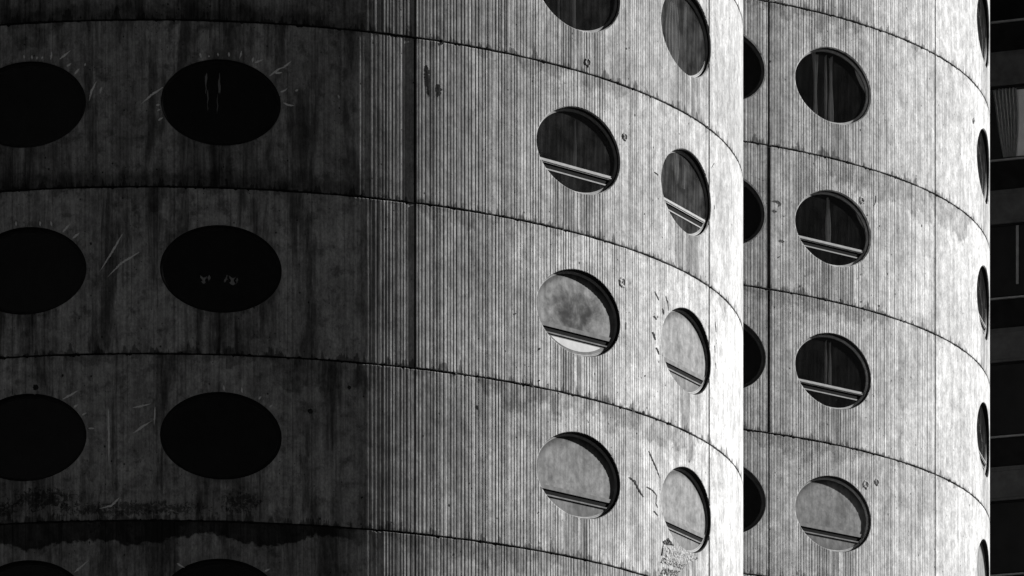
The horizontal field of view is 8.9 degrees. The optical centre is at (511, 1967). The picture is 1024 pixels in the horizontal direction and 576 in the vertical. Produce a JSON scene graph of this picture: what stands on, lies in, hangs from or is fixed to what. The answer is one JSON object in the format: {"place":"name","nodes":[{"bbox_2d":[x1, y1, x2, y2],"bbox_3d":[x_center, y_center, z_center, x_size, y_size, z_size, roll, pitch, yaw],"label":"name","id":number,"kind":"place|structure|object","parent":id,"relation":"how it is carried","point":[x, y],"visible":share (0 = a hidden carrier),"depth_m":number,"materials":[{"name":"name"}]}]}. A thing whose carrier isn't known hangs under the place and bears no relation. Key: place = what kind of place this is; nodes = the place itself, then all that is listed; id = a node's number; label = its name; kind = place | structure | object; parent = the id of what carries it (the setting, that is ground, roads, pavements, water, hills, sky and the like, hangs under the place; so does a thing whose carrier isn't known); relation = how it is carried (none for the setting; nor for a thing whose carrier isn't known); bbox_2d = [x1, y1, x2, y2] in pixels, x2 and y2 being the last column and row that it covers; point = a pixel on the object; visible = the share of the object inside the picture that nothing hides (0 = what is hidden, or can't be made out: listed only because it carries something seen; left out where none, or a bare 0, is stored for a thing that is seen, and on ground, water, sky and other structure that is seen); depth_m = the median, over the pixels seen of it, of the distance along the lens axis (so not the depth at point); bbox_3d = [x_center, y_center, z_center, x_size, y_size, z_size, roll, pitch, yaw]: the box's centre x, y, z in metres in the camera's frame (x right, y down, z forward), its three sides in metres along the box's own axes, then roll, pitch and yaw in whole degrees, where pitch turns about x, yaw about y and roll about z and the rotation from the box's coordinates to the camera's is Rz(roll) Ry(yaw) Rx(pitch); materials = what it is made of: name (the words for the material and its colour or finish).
{"place":"outdoors","nodes":[
{"label":"outdoors","id":0,"kind":"place"},
{"bbox_2d":[0,0,989,575],"bbox_3d":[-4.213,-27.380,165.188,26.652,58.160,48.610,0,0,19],"label":"concrete tower","id":1,"kind":"structure","parent":0,"point":[494,286],"depth_m":144.33,"materials":[{"name":"grey concrete"}]},
{"bbox_2d":[0,562,72,575],"bbox_3d":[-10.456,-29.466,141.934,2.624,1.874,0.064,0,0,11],"label":"window","id":2,"kind":"structure","parent":1,"relation":"in","point":[26,563],"depth_m":141.89,"materials":[{"name":"black glass"}]},
{"bbox_2d":[0,63,85,147],"bbox_3d":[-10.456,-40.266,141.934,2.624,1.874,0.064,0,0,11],"label":"window","id":3,"kind":"structure","parent":1,"relation":"in","point":[23,64],"depth_m":141.85,"materials":[{"name":"black glass"}]},
{"bbox_2d":[0,229,85,313],"bbox_3d":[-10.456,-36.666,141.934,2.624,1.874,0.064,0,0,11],"label":"window","id":4,"kind":"structure","parent":1,"relation":"in","point":[27,230],"depth_m":141.85,"materials":[{"name":"black glass"}]},
{"bbox_2d":[0,396,85,480],"bbox_3d":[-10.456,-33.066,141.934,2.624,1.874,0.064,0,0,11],"label":"window","id":5,"kind":"structure","parent":1,"relation":"in","point":[22,397],"depth_m":141.85,"materials":[{"name":"black glass"}]},
{"bbox_2d":[174,561,264,575],"bbox_3d":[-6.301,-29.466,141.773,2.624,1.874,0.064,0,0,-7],"label":"window","id":6,"kind":"structure","parent":1,"relation":"in","point":[208,562],"depth_m":141.75,"materials":[{"name":"black glass"}]},
{"bbox_2d":[161,61,280,145],"bbox_3d":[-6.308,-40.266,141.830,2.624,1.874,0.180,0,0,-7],"label":"window","id":7,"kind":"structure","parent":1,"relation":"in","point":[262,76],"depth_m":141.78,"materials":[{"name":"black glass"}]},
{"bbox_2d":[161,227,280,311],"bbox_3d":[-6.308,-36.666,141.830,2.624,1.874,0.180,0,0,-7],"label":"window","id":8,"kind":"structure","parent":1,"relation":"in","point":[264,244],"depth_m":141.78,"materials":[{"name":"black glass"}]},
{"bbox_2d":[161,394,280,478],"bbox_3d":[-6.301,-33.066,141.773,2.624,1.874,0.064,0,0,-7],"label":"window","id":9,"kind":"structure","parent":1,"relation":"in","point":[267,413],"depth_m":141.78,"materials":[{"name":"black glass"}]},
{"bbox_2d":[536,271,616,355],"bbox_3d":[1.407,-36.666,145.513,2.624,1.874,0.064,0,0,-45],"label":"window","id":10,"kind":"structure","parent":1,"relation":"in","point":[575,311],"depth_m":145.54,"materials":[{"name":"glass"}]},
{"bbox_2d":[536,433,616,518],"bbox_3d":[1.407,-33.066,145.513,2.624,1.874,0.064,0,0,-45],"label":"window","id":11,"kind":"structure","parent":1,"relation":"in","point":[573,471],"depth_m":145.55,"materials":[{"name":"glass"}]},
{"bbox_2d":[538,108,616,193],"bbox_3d":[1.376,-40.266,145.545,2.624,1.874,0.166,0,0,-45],"label":"window","id":12,"kind":"structure","parent":1,"relation":"in","point":[554,166],"depth_m":145.64,"materials":[{"name":"metal"}]},
{"bbox_2d":[557,0,616,31],"bbox_3d":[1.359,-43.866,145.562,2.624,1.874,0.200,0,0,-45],"label":"window","id":13,"kind":"structure","parent":1,"relation":"in","point":[608,22],"depth_m":145.89,"materials":[{"name":"metal"}]},
{"bbox_2d":[661,309,707,393],"bbox_3d":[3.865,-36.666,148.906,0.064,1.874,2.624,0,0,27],"label":"window","id":14,"kind":"structure","parent":1,"relation":"in","point":[684,351],"depth_m":149.02,"materials":[{"name":"glass"}]},
{"bbox_2d":[661,468,707,551],"bbox_3d":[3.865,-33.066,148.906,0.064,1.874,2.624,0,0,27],"label":"window","id":15,"kind":"structure","parent":1,"relation":"in","point":[684,509],"depth_m":149.02,"materials":[{"name":"glass"}]},
{"bbox_2d":[664,150,707,235],"bbox_3d":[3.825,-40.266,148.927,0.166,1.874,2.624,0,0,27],"label":"window","id":16,"kind":"structure","parent":1,"relation":"in","point":[677,210],"depth_m":149.17,"materials":[{"name":"metal"}]},
{"bbox_2d":[665,0,707,76],"bbox_3d":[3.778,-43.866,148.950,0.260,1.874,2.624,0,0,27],"label":"window","id":17,"kind":"structure","parent":1,"relation":"in","point":[672,30],"depth_m":149.13,"materials":[{"name":"metal"}]},
{"bbox_2d":[743,38,763,98],"bbox_3d":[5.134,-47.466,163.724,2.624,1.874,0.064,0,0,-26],"label":"window","id":18,"kind":"structure","parent":1,"relation":"in","point":[748,43],"depth_m":164.19,"materials":[{"name":"black glass"}]},
{"bbox_2d":[743,182,763,242],"bbox_3d":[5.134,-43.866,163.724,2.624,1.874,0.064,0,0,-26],"label":"window","id":19,"kind":"structure","parent":1,"relation":"in","point":[748,187],"depth_m":164.19,"materials":[{"name":"black glass"}]},
{"bbox_2d":[743,326,763,386],"bbox_3d":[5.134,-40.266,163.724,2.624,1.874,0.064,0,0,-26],"label":"window","id":20,"kind":"structure","parent":1,"relation":"in","point":[748,331],"depth_m":164.19,"materials":[{"name":"black glass"}]},
{"bbox_2d":[743,470,763,531],"bbox_3d":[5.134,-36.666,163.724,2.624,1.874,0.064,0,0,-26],"label":"window","id":21,"kind":"structure","parent":1,"relation":"in","point":[748,475],"depth_m":164.19,"materials":[{"name":"black glass"}]},
{"bbox_2d":[795,477,868,551],"bbox_3d":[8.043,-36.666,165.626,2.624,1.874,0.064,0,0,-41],"label":"window","id":22,"kind":"structure","parent":1,"relation":"in","point":[828,510],"depth_m":165.64,"materials":[{"name":"glass"}]},
{"bbox_2d":[796,49,868,123],"bbox_3d":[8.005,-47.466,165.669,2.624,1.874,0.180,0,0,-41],"label":"window","id":23,"kind":"structure","parent":1,"relation":"in","point":[814,56],"depth_m":165.76,"materials":[{"name":"metal"}]},
{"bbox_2d":[797,192,868,266],"bbox_3d":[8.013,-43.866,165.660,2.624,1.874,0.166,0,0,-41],"label":"window","id":24,"kind":"structure","parent":1,"relation":"in","point":[827,246],"depth_m":165.72,"materials":[{"name":"metal"}]},
{"bbox_2d":[798,335,868,408],"bbox_3d":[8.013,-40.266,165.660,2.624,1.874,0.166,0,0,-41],"label":"window","id":25,"kind":"structure","parent":1,"relation":"in","point":[828,389],"depth_m":165.76,"materials":[{"name":"metal"}]},
{"bbox_2d":[977,542,986,575],"bbox_3d":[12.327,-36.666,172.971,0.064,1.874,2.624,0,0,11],"label":"window","id":26,"kind":"structure","parent":1,"relation":"in","point":[981,564],"depth_m":173.34,"materials":[{"name":"glass"}]},
{"bbox_2d":[979,0,986,63],"bbox_3d":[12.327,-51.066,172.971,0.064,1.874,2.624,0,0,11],"label":"window","id":27,"kind":"structure","parent":1,"relation":"in","point":[981,2],"depth_m":174.06,"materials":[{"name":"metal"}]},
{"bbox_2d":[979,131,986,199],"bbox_3d":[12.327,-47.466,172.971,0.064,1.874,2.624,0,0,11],"label":"window","id":28,"kind":"structure","parent":1,"relation":"in","point":[980,135],"depth_m":174.04,"materials":[{"name":"metal"}]},
{"bbox_2d":[979,268,986,336],"bbox_3d":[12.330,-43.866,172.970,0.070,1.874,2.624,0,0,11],"label":"window","id":29,"kind":"structure","parent":1,"relation":"in","point":[983,324],"depth_m":173.91,"materials":[{"name":"metal"}]},
{"bbox_2d":[979,405,986,473],"bbox_3d":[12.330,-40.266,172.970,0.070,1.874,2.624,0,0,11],"label":"window","id":30,"kind":"structure","parent":1,"relation":"in","point":[983,460],"depth_m":173.93,"materials":[{"name":"metal"}]},
{"bbox_2d":[990,0,1023,575],"bbox_3d":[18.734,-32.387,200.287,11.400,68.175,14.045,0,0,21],"label":"office block","id":31,"kind":"structure","parent":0,"point":[1007,325],"depth_m":194.44,"materials":[{"name":"black glass"}]},
{"bbox_2d":[993,87,1017,157],"bbox_3d":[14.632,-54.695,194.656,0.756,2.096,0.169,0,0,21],"label":"curtain","id":32,"kind":"object","parent":31,"relation":"hanging from","point":[1005,100],"visible":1,"depth_m":194.63,"materials":[{"name":"grey fabric"}]},
{"bbox_2d":[990,0,1023,21],"bbox_3d":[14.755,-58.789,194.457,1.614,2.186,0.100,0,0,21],"label":"window","id":33,"kind":"structure","parent":31,"relation":"in","point":[1000,10],"depth_m":194.51,"materials":[{"name":"black glass"}]},
{"bbox_2d":[990,84,1023,159],"bbox_3d":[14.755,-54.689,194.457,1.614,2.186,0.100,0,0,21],"label":"window","id":34,"kind":"structure","parent":31,"relation":"in","point":[1016,85],"depth_m":194.46,"materials":[{"name":"glass"}]},
{"bbox_2d":[990,222,1023,297],"bbox_3d":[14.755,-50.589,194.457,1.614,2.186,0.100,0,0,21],"label":"window","id":35,"kind":"structure","parent":31,"relation":"in","point":[1002,236],"depth_m":194.51,"materials":[{"name":"black glass"}]},
{"bbox_2d":[990,361,1023,436],"bbox_3d":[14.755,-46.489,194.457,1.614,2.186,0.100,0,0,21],"label":"window","id":36,"kind":"structure","parent":31,"relation":"in","point":[1006,378],"depth_m":194.46,"materials":[{"name":"black glass"}]},
{"bbox_2d":[990,499,1023,574],"bbox_3d":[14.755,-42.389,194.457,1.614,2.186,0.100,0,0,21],"label":"window","id":37,"kind":"structure","parent":31,"relation":"in","point":[1006,517],"depth_m":194.46,"materials":[{"name":"black glass"}]}
]}

